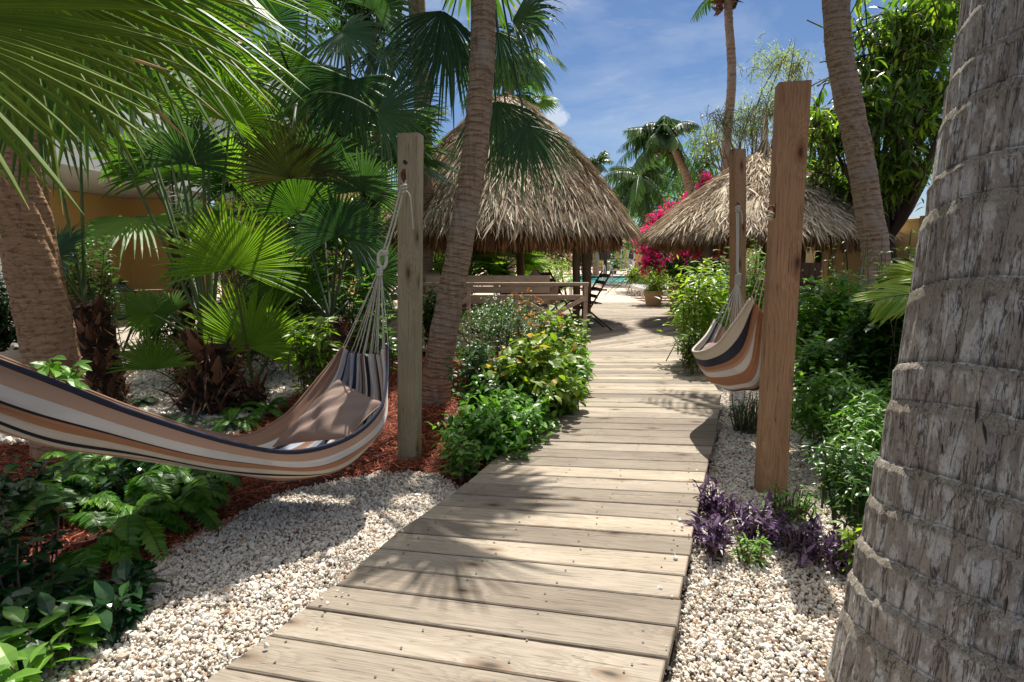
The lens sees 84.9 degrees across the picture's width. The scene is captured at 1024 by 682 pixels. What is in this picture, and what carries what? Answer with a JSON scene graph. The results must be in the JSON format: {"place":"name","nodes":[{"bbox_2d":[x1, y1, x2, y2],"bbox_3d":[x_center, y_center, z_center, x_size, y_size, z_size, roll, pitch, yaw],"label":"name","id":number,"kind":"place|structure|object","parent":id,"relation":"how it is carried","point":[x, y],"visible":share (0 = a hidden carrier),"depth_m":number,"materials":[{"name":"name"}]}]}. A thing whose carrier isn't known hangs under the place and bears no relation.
{"place":"outdoors","nodes":[
{"label":"outdoors","id":0,"kind":"place"},
{"bbox_2d":[17,469,464,681],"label":"gravel","id":1,"kind":"structure","parent":0,"point":[179,647],"depth_m":2.29,"materials":[{"name":"white gravel"}]},
{"bbox_2d":[0,604,106,681],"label":"leafy plant","id":2,"kind":"object","parent":1,"relation":"on","point":[38,657],"visible":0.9,"depth_m":1.73,"materials":[{"name":"green plant"}]},
{"bbox_2d":[0,561,109,673],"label":"leafy plant","id":3,"kind":"object","parent":1,"relation":"on","point":[38,592],"visible":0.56,"depth_m":1.90,"materials":[{"name":"green plant"}]},
{"bbox_2d":[52,557,166,648],"bbox_3d":[-1.459,0.920,2.012,0.325,0.252,0.465,-3,9,-17],"label":"leafy plant","id":4,"kind":"object","parent":1,"relation":"on","point":[107,605],"visible":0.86,"depth_m":1.94,"materials":[{"name":"green plant"}]},
{"bbox_2d":[112,492,194,562],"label":"fern","id":5,"kind":"object","parent":1,"relation":"on","point":[156,516],"visible":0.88,"depth_m":2.48,"materials":[{"name":"green plant"}]},
{"bbox_2d":[174,485,229,535],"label":"fern","id":6,"kind":"object","parent":1,"relation":"on","point":[194,500],"visible":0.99,"depth_m":2.67,"materials":[{"name":"green plant"}]},
{"bbox_2d":[0,352,536,648],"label":"mulch ground","id":7,"kind":"structure","parent":0,"point":[292,487],"depth_m":3.36,"materials":[{"name":"brown wood"}]},
{"bbox_2d":[0,478,59,525],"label":"fern","id":8,"kind":"object","parent":7,"relation":"on","point":[46,517],"visible":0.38,"depth_m":2.68,"materials":[{"name":"green plant"}]},
{"bbox_2d":[0,455,66,530],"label":"leafy plant","id":9,"kind":"object","parent":7,"relation":"on","point":[10,487],"visible":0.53,"depth_m":2.67,"materials":[{"name":"green plant"}]},
{"bbox_2d":[0,497,78,603],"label":"leafy plant","id":10,"kind":"object","parent":7,"relation":"on","point":[17,571],"visible":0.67,"depth_m":2.03,"materials":[{"name":"green plant"}]},
{"bbox_2d":[0,472,115,534],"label":"fern","id":11,"kind":"object","parent":7,"relation":"on","point":[75,481],"visible":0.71,"depth_m":2.69,"materials":[{"name":"green plant"}]},
{"bbox_2d":[30,355,91,389],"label":"leafy plant","id":12,"kind":"object","parent":7,"relation":"on","point":[55,370],"visible":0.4,"depth_m":2.36,"materials":[{"name":"green plant"}]},
{"bbox_2d":[30,450,130,481],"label":"fern","id":13,"kind":"object","parent":7,"relation":"on","point":[75,462],"visible":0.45,"depth_m":3.14,"materials":[{"name":"green plant"}]},
{"bbox_2d":[46,531,141,580],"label":"fern","id":14,"kind":"object","parent":7,"relation":"on","point":[107,546],"visible":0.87,"depth_m":2.20,"materials":[{"name":"green plant"}]},
{"bbox_2d":[55,469,134,513],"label":"leafy plant","id":15,"kind":"object","parent":7,"relation":"on","point":[107,482],"visible":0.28,"depth_m":2.88,"materials":[{"name":"green plant"}]},
{"bbox_2d":[68,491,134,536],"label":"fern","id":16,"kind":"object","parent":7,"relation":"on","point":[105,509],"visible":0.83,"depth_m":2.50,"materials":[{"name":"green plant"}]},
{"bbox_2d":[90,457,171,494],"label":"leafy plant","id":17,"kind":"object","parent":7,"relation":"on","point":[137,469],"visible":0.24,"depth_m":2.98,"materials":[{"name":"green plant"}]},
{"bbox_2d":[123,464,181,536],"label":"fern","id":18,"kind":"object","parent":7,"relation":"on","point":[140,487],"visible":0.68,"depth_m":2.71,"materials":[{"name":"green plant"}]},
{"bbox_2d":[0,0,317,461],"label":"palm tree","id":19,"kind":"object","parent":7,"relation":"on","point":[58,58],"visible":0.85,"depth_m":2.18,"materials":[{"name":"green plant"}]},
{"bbox_2d":[151,466,243,495],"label":"fern","id":20,"kind":"object","parent":7,"relation":"on","point":[175,476],"visible":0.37,"depth_m":2.84,"materials":[{"name":"green plant"}]},
{"bbox_2d":[179,469,242,524],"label":"fern","id":21,"kind":"object","parent":7,"relation":"on","point":[206,478],"visible":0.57,"depth_m":2.90,"materials":[{"name":"green plant"}]},
{"bbox_2d":[274,316,344,395],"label":"leafy plant","id":22,"kind":"object","parent":7,"relation":"on","point":[312,357],"visible":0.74,"depth_m":4.21,"materials":[{"name":"green plant"}]},
{"bbox_2d":[238,120,396,386],"bbox_3d":[-1.566,-0.677,4.892,1.403,2.623,1.535,0,9,0],"label":"fan palm","id":23,"kind":"object","parent":7,"relation":"on","point":[354,223],"visible":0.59,"depth_m":4.76,"materials":[{"name":"green plant"}]},
{"bbox_2d":[303,259,396,366],"bbox_3d":[-1.428,-0.151,5.014,0.870,1.159,0.621,0,9,0],"label":"leafy plant","id":24,"kind":"object","parent":7,"relation":"on","point":[356,303],"visible":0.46,"depth_m":4.94,"materials":[{"name":"green plant"}]},
{"bbox_2d":[336,201,396,331],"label":"shrub","id":25,"kind":"object","parent":7,"relation":"on","point":[389,305],"visible":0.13,"depth_m":7.11,"materials":[{"name":"green plant"}]},
{"bbox_2d":[397,132,423,462],"bbox_3d":[-0.627,-0.186,3.296,0.202,2.036,0.437,0,9,0],"label":"hammock post","id":26,"kind":"object","parent":7,"relation":"on","point":[410,146],"visible":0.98,"depth_m":3.40,"materials":[{"name":"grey wood"}]},
{"bbox_2d":[0,180,413,480],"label":"hammock","id":27,"kind":"object","parent":26,"relation":"hanging from","point":[42,409],"visible":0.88,"depth_m":2.31,"materials":[{"name":"fabric"}]},
{"bbox_2d":[273,380,380,446],"bbox_3d":[-0.928,0.385,2.865,0.461,0.294,0.356,4,10,26],"label":"pillow","id":28,"kind":"object","parent":27,"relation":"in","point":[338,409],"visible":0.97,"depth_m":2.80,"materials":[{"name":"brown fabric"}]},
{"bbox_2d":[439,430,482,481],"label":"shrub","id":29,"kind":"object","parent":7,"relation":"on","point":[463,463],"visible":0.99,"depth_m":3.21,"materials":[{"name":"green plant"}]},
{"bbox_2d":[340,0,586,406],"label":"palm tree","id":30,"kind":"object","parent":7,"relation":"on","point":[526,136],"visible":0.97,"depth_m":4.75,"materials":[{"name":"beige plant"}]},
{"bbox_2d":[443,333,501,405],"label":"shrub","id":31,"kind":"object","parent":7,"relation":"on","point":[470,368],"visible":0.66,"depth_m":4.32,"materials":[{"name":"green plant"}]},
{"bbox_2d":[375,282,588,343],"bbox_3d":[-0.443,-0.353,7.654,2.965,0.892,0.082,0,9,0],"label":"wooden railing","id":32,"kind":"object","parent":7,"relation":"on","point":[469,297],"visible":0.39,"depth_m":7.60,"materials":[{"name":"brown wood"}]},
{"bbox_2d":[451,366,518,415],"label":"shrub","id":33,"kind":"object","parent":7,"relation":"on","point":[483,388],"visible":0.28,"depth_m":4.01,"materials":[{"name":"green plant"}]},
{"bbox_2d":[425,381,553,467],"bbox_3d":[-0.117,0.531,3.600,0.739,0.516,0.805,3,9,20],"label":"shrub","id":34,"kind":"object","parent":7,"relation":"on","point":[486,430],"visible":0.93,"depth_m":3.48,"materials":[{"name":"green plant"}]},
{"bbox_2d":[458,287,572,359],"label":"shrub","id":35,"kind":"object","parent":7,"relation":"on","point":[501,322],"visible":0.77,"depth_m":5.81,"materials":[{"name":"green plant"}]},
{"bbox_2d":[477,384,562,436],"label":"shrub","id":36,"kind":"object","parent":7,"relation":"on","point":[544,422],"visible":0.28,"depth_m":3.87,"materials":[{"name":"green plant"}]},
{"bbox_2d":[473,330,590,416],"bbox_3d":[0.143,0.296,4.281,0.935,0.720,0.900,3,9,18],"label":"shrub","id":37,"kind":"object","parent":7,"relation":"on","point":[522,365],"visible":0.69,"depth_m":4.14,"materials":[{"name":"green plant"}]},
{"bbox_2d":[533,299,594,369],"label":"shrub","id":38,"kind":"object","parent":7,"relation":"on","point":[574,334],"visible":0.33,"depth_m":5.52,"materials":[{"name":"green plant"}]},
{"bbox_2d":[213,266,700,302],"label":"pool deck","id":39,"kind":"structure","parent":0,"point":[619,293],"depth_m":17.67,"materials":[{"name":"beige stone"}]},
{"bbox_2d":[250,302,720,351],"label":"deck","id":40,"kind":"structure","parent":0,"point":[632,325],"depth_m":9.59,"materials":[{"name":"brown wood"}]},
{"bbox_2d":[426,275,549,331],"bbox_3d":[-0.360,-0.565,8.659,1.839,0.910,0.620,0,9,0],"label":"bench","id":41,"kind":"object","parent":40,"relation":"on","point":[502,278],"visible":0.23,"depth_m":8.31,"materials":[{"name":"brown wood"}]},
{"bbox_2d":[381,91,643,327],"bbox_3d":[-0.105,-2.413,10.204,4.916,4.102,4.941,0,9,0],"label":"thatched hut","id":42,"kind":"object","parent":40,"relation":"on","point":[589,218],"visible":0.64,"depth_m":8.57,"materials":[{"name":"beige wicker"}]},
{"bbox_2d":[633,266,681,305],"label":"potted plant","id":43,"kind":"object","parent":40,"relation":"on","point":[653,293],"visible":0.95,"depth_m":13.43,"materials":[{"name":"green plant"}]},
{"bbox_2d":[634,111,908,328],"bbox_3d":[4.438,-2.167,9.937,4.438,3.692,4.518,0,9,0],"label":"thatched hut","id":44,"kind":"object","parent":40,"relation":"on","point":[696,220],"visible":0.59,"depth_m":8.83,"materials":[{"name":"beige wicker"}]},
{"bbox_2d":[175,259,835,681],"bbox_3d":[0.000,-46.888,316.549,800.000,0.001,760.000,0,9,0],"label":"ground","id":45,"kind":"structure","parent":0,"point":[687,569],"depth_m":2.23,"materials":[{"name":"soil"}]},
{"bbox_2d":[0,352,319,444],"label":"gravel","id":46,"kind":"structure","parent":45,"relation":"on","point":[148,383],"depth_m":5.35,"materials":[{"name":"white gravel"}]},
{"bbox_2d":[63,225,125,373],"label":"shrub","id":47,"kind":"object","parent":46,"relation":"on","point":[103,290],"visible":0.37,"depth_m":5.32,"materials":[{"name":"green plant"}]},
{"bbox_2d":[55,116,141,406],"bbox_3d":[-3.691,-1.070,4.561,1.183,3.468,1.034,0,9,0],"label":"fan palm","id":48,"kind":"object","parent":46,"relation":"on","point":[96,334],"visible":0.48,"depth_m":4.47,"materials":[{"name":"green plant"}]},
{"bbox_2d":[127,292,187,375],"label":"palm frond","id":49,"kind":"object","parent":46,"relation":"on","point":[164,332],"visible":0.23,"depth_m":5.61,"materials":[{"name":"green plant"}]},
{"bbox_2d":[81,0,279,420],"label":"fan palm","id":50,"kind":"object","parent":46,"relation":"on","point":[212,389],"visible":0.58,"depth_m":4.50,"materials":[{"name":"green plant"}]},
{"bbox_2d":[198,407,263,433],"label":"fern","id":51,"kind":"object","parent":46,"relation":"on","point":[230,415],"visible":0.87,"depth_m":4.22,"materials":[{"name":"green plant"}]},
{"bbox_2d":[124,194,343,412],"bbox_3d":[-2.347,-0.241,4.534,1.732,1.834,0.998,0,9,0],"label":"fan palm","id":52,"kind":"object","parent":46,"relation":"on","point":[255,334],"visible":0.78,"depth_m":4.50,"materials":[{"name":"green plant"}]},
{"bbox_2d":[217,279,318,361],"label":"palm frond","id":53,"kind":"object","parent":46,"relation":"on","point":[304,308],"visible":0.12,"depth_m":5.94,"materials":[{"name":"green plant"}]},
{"bbox_2d":[154,137,383,361],"bbox_3d":[-2.753,-1.040,6.771,2.549,2.692,2.466,-8,12,-41],"label":"fan palm","id":54,"kind":"object","parent":46,"relation":"on","point":[217,179],"visible":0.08,"depth_m":6.54,"materials":[{"name":"green plant"}]},
{"bbox_2d":[212,213,366,331],"bbox_3d":[-2.433,-0.671,6.425,1.775,1.651,1.504,0,9,0],"label":"shrub","id":55,"kind":"object","parent":46,"relation":"on","point":[329,255],"visible":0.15,"depth_m":6.24,"materials":[{"name":"green plant"}]},
{"bbox_2d":[186,0,450,343],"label":"fan palm","id":56,"kind":"object","parent":46,"relation":"on","point":[331,92],"visible":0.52,"depth_m":5.74,"materials":[{"name":"green plant"}]},
{"bbox_2d":[81,309,270,376],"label":"terrace","id":57,"kind":"structure","parent":45,"relation":"on","point":[123,336],"depth_m":8.11,"materials":[{"name":"beige stone"}]},
{"bbox_2d":[0,325,20,361],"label":"potted plant","id":58,"kind":"object","parent":57,"relation":"on","point":[15,355],"visible":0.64,"depth_m":4.90,"materials":[{"name":"green plant"}]},
{"bbox_2d":[0,264,18,351],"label":"shrub","id":59,"kind":"object","parent":58,"relation":"in","point":[5,314],"visible":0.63,"depth_m":4.90,"materials":[{"name":"green plant"}]},
{"bbox_2d":[62,123,248,338],"bbox_3d":[-4.519,-1.361,7.599,3.048,3.072,2.495,-5,10,-28],"label":"fan palm","id":60,"kind":"object","parent":57,"relation":"on","point":[116,228],"visible":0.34,"depth_m":7.12,"materials":[{"name":"green plant"}]},
{"bbox_2d":[160,185,274,316],"bbox_3d":[-4.344,-1.635,8.891,1.882,3.116,1.529,0,9,0],"label":"shrub","id":61,"kind":"object","parent":57,"relation":"on","point":[220,280],"visible":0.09,"depth_m":8.74,"materials":[{"name":"green plant"}]},
{"bbox_2d":[0,26,390,345],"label":"villa","id":62,"kind":"object","parent":45,"relation":"on","point":[139,271],"visible":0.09,"depth_m":11.99,"materials":[{"name":"paint"}]},
{"bbox_2d":[297,0,407,246],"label":"tree","id":63,"kind":"object","parent":45,"relation":"on","point":[351,9],"visible":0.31,"depth_m":10.63,"materials":[{"name":"green plant"}]},
{"bbox_2d":[268,96,460,334],"bbox_3d":[-2.030,-1.782,7.796,2.737,3.778,2.858,0,9,0],"label":"fan palm","id":64,"kind":"object","parent":45,"relation":"on","point":[434,173],"visible":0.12,"depth_m":7.54,"materials":[{"name":"green plant"}]},
{"bbox_2d":[205,348,720,681],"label":"boardwalk","id":65,"kind":"structure","parent":45,"relation":"on","point":[554,561],"depth_m":2.18,"materials":[{"name":"brown wood"}]},
{"bbox_2d":[408,0,520,323],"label":"fan palm","id":66,"kind":"object","parent":45,"relation":"on","point":[427,254],"visible":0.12,"depth_m":8.74,"materials":[{"name":"green plant"}]},
{"bbox_2d":[433,247,516,294],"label":"fan palm","id":67,"kind":"object","parent":45,"relation":"on","point":[481,258],"visible":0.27,"depth_m":12.54,"materials":[{"name":"green plant"}]},
{"bbox_2d":[469,244,551,294],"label":"fan palm","id":68,"kind":"object","parent":45,"relation":"on","point":[532,262],"visible":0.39,"depth_m":12.56,"materials":[{"name":"green plant"}]},
{"bbox_2d":[461,10,567,294],"bbox_3d":[-0.144,-4.840,15.000,2.961,7.624,3.003,-3,9,-20],"label":"fan palm","id":69,"kind":"object","parent":45,"relation":"on","point":[542,64],"visible":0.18,"depth_m":14.21,"materials":[{"name":"green plant"}]},
{"bbox_2d":[603,153,683,283],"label":"coconut palm","id":70,"kind":"object","parent":45,"relation":"on","point":[636,194],"visible":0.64,"depth_m":22.71,"materials":[{"name":"green plant"}]},
{"bbox_2d":[614,114,701,283],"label":"coconut palm","id":71,"kind":"object","parent":45,"relation":"on","point":[657,138],"visible":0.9,"depth_m":19.87,"materials":[{"name":"green plant"}]},
{"bbox_2d":[622,145,720,273],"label":"tree","id":72,"kind":"object","parent":45,"relation":"on","point":[668,195],"visible":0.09,"depth_m":25.91,"materials":[{"name":"pink plant"}]},
{"bbox_2d":[629,168,727,282],"bbox_3d":[4.136,-2.510,13.371,2.458,3.604,4.003,0,9,0],"label":"bougainvillea","id":73,"kind":"object","parent":45,"relation":"on","point":[649,258],"visible":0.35,"depth_m":13.85,"materials":[{"name":"pink plant"}]},
{"bbox_2d":[651,254,727,291],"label":"shrub","id":74,"kind":"object","parent":45,"relation":"on","point":[671,268],"visible":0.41,"depth_m":13.81,"materials":[{"name":"green plant"}]},
{"bbox_2d":[674,122,720,190],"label":"tree","id":75,"kind":"object","parent":45,"relation":"on","point":[698,166],"visible":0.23,"depth_m":21.06,"materials":[{"name":"green plant"}]},
{"bbox_2d":[690,0,743,173],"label":"coconut palm","id":76,"kind":"object","parent":45,"relation":"on","point":[728,6],"visible":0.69,"depth_m":15.94,"materials":[{"name":"beige plant"}]},
{"bbox_2d":[700,81,774,174],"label":"tree","id":77,"kind":"object","parent":45,"relation":"on","point":[744,120],"visible":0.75,"depth_m":14.76,"materials":[{"name":"green plant"}]},
{"bbox_2d":[711,236,765,326],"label":"shrub","id":78,"kind":"object","parent":45,"relation":"on","point":[755,275],"visible":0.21,"depth_m":6.77,"materials":[{"name":"green plant"}]},
{"bbox_2d":[680,31,823,171],"bbox_3d":[7.465,-5.632,18.060,4.350,8.405,3.624,3,9,21],"label":"tree","id":79,"kind":"object","parent":45,"relation":"on","point":[794,67],"visible":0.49,"depth_m":17.83,"materials":[{"name":"green plant"}]},
{"bbox_2d":[822,0,890,317],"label":"palm tree","id":80,"kind":"object","parent":45,"relation":"on","point":[849,107],"visible":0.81,"depth_m":5.95,"materials":[{"name":"beige plant"}]},
{"bbox_2d":[764,0,960,278],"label":"tree","id":81,"kind":"object","parent":45,"relation":"on","point":[904,110],"visible":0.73,"depth_m":7.82,"materials":[{"name":"green plant"}]},
{"bbox_2d":[805,216,924,316],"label":"garden wall","id":82,"kind":"structure","parent":45,"relation":"on","point":[854,261],"depth_m":10.33,"materials":[{"name":"paint"}]},
{"bbox_2d":[211,0,954,243],"label":"sky","id":83,"kind":"structure","parent":0,"point":[629,63],"materials":[{"name":"blue"}]},
{"bbox_2d":[657,377,858,681],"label":"gravel","id":84,"kind":"structure","parent":0,"point":[739,449],"depth_m":2.13,"materials":[{"name":"white gravel"}]},
{"bbox_2d":[670,325,705,374],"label":"shrub","id":85,"kind":"object","parent":84,"relation":"on","point":[686,350],"visible":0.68,"depth_m":5.66,"materials":[{"name":"green plant"}]},
{"bbox_2d":[657,249,748,361],"bbox_3d":[2.077,-0.342,6.098,0.988,1.304,1.318,0,9,0],"label":"shrub","id":86,"kind":"object","parent":84,"relation":"on","point":[704,300],"visible":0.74,"depth_m":5.97,"materials":[{"name":"green plant"}]},
{"bbox_2d":[681,508,736,560],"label":"purple plant","id":87,"kind":"object","parent":84,"relation":"on","point":[716,542],"visible":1,"depth_m":2.42,"materials":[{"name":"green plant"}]},
{"bbox_2d":[692,474,743,523],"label":"purple plant","id":88,"kind":"object","parent":84,"relation":"on","point":[713,500],"visible":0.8,"depth_m":2.73,"materials":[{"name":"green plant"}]},
{"bbox_2d":[729,148,745,325],"bbox_3d":[2.172,-0.633,5.285,0.333,2.320,0.458,0,9,0],"label":"hammock post","id":89,"kind":"object","parent":84,"relation":"on","point":[737,176],"visible":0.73,"depth_m":5.35,"materials":[{"name":"wood"}]},
{"bbox_2d":[692,204,774,390],"bbox_3d":[1.560,-0.371,3.940,0.550,1.354,2.490,2,9,13],"label":"hammock","id":90,"kind":"object","parent":89,"relation":"hanging from","point":[730,360],"visible":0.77,"depth_m":3.45,"materials":[{"name":"fabric"}]},
{"bbox_2d":[726,391,758,433],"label":"shrub","id":91,"kind":"object","parent":84,"relation":"on","point":[749,424],"visible":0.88,"depth_m":4.10,"materials":[{"name":"green plant"}]},
{"bbox_2d":[729,530,774,566],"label":"leafy plant","id":92,"kind":"object","parent":84,"relation":"on","point":[746,554],"visible":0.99,"depth_m":2.35,"materials":[{"name":"green plant"}]},
{"bbox_2d":[721,487,788,547],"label":"purple plant","id":93,"kind":"object","parent":84,"relation":"on","point":[746,525],"visible":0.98,"depth_m":2.52,"materials":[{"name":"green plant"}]},
{"bbox_2d":[754,80,811,494],"bbox_3d":[1.397,-0.206,2.943,0.252,2.181,0.183,0,9,0],"label":"hammock post","id":94,"kind":"object","parent":84,"relation":"on","point":[792,102],"visible":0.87,"depth_m":2.91,"materials":[{"name":"wood"}]},
{"bbox_2d":[757,482,823,522],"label":"leafy plant","id":95,"kind":"object","parent":84,"relation":"on","point":[797,510],"visible":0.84,"depth_m":2.74,"materials":[{"name":"green plant"}]},
{"bbox_2d":[760,510,836,568],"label":"purple plant","id":96,"kind":"object","parent":84,"relation":"on","point":[807,546],"visible":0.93,"depth_m":2.39,"materials":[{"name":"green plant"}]},
{"bbox_2d":[792,331,853,411],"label":"shrub","id":97,"kind":"object","parent":84,"relation":"on","point":[815,357],"visible":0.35,"depth_m":4.18,"materials":[{"name":"green plant"}]},
{"bbox_2d":[818,522,854,577],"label":"purple plant","id":98,"kind":"object","parent":84,"relation":"on","point":[834,563],"visible":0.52,"depth_m":2.27,"materials":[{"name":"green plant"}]},
{"bbox_2d":[795,268,878,362],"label":"shrub","id":99,"kind":"object","parent":84,"relation":"on","point":[831,311],"visible":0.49,"depth_m":4.80,"materials":[{"name":"green plant"}]},
{"bbox_2d":[797,426,879,537],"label":"shrub","id":100,"kind":"object","parent":84,"relation":"on","point":[852,494],"visible":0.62,"depth_m":2.47,"materials":[{"name":"green plant"}]},
{"bbox_2d":[791,362,891,455],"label":"shrub","id":101,"kind":"object","parent":84,"relation":"on","point":[832,397],"visible":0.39,"depth_m":3.43,"materials":[{"name":"green plant"}]},
{"bbox_2d":[822,388,889,465],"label":"shrub","id":102,"kind":"object","parent":84,"relation":"on","point":[871,433],"visible":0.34,"depth_m":2.90,"materials":[{"name":"green plant"}]},
{"bbox_2d":[816,293,903,401],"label":"shrub","id":103,"kind":"object","parent":84,"relation":"on","point":[856,334],"visible":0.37,"depth_m":3.69,"materials":[{"name":"green plant"}]},
{"bbox_2d":[851,257,913,328],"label":"areca palm","id":104,"kind":"object","parent":84,"relation":"on","point":[889,305],"visible":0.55,"depth_m":3.06,"materials":[{"name":"green plant"}]},
{"bbox_2d":[852,246,914,401],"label":"shrub","id":105,"kind":"object","parent":84,"relation":"on","point":[896,334],"visible":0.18,"depth_m":3.58,"materials":[{"name":"green plant"}]},
{"bbox_2d":[824,0,1023,681],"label":"palm tree","id":106,"kind":"object","parent":84,"relation":"on","point":[934,591],"visible":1,"depth_m":1.31,"materials":[{"name":"grey plant"}]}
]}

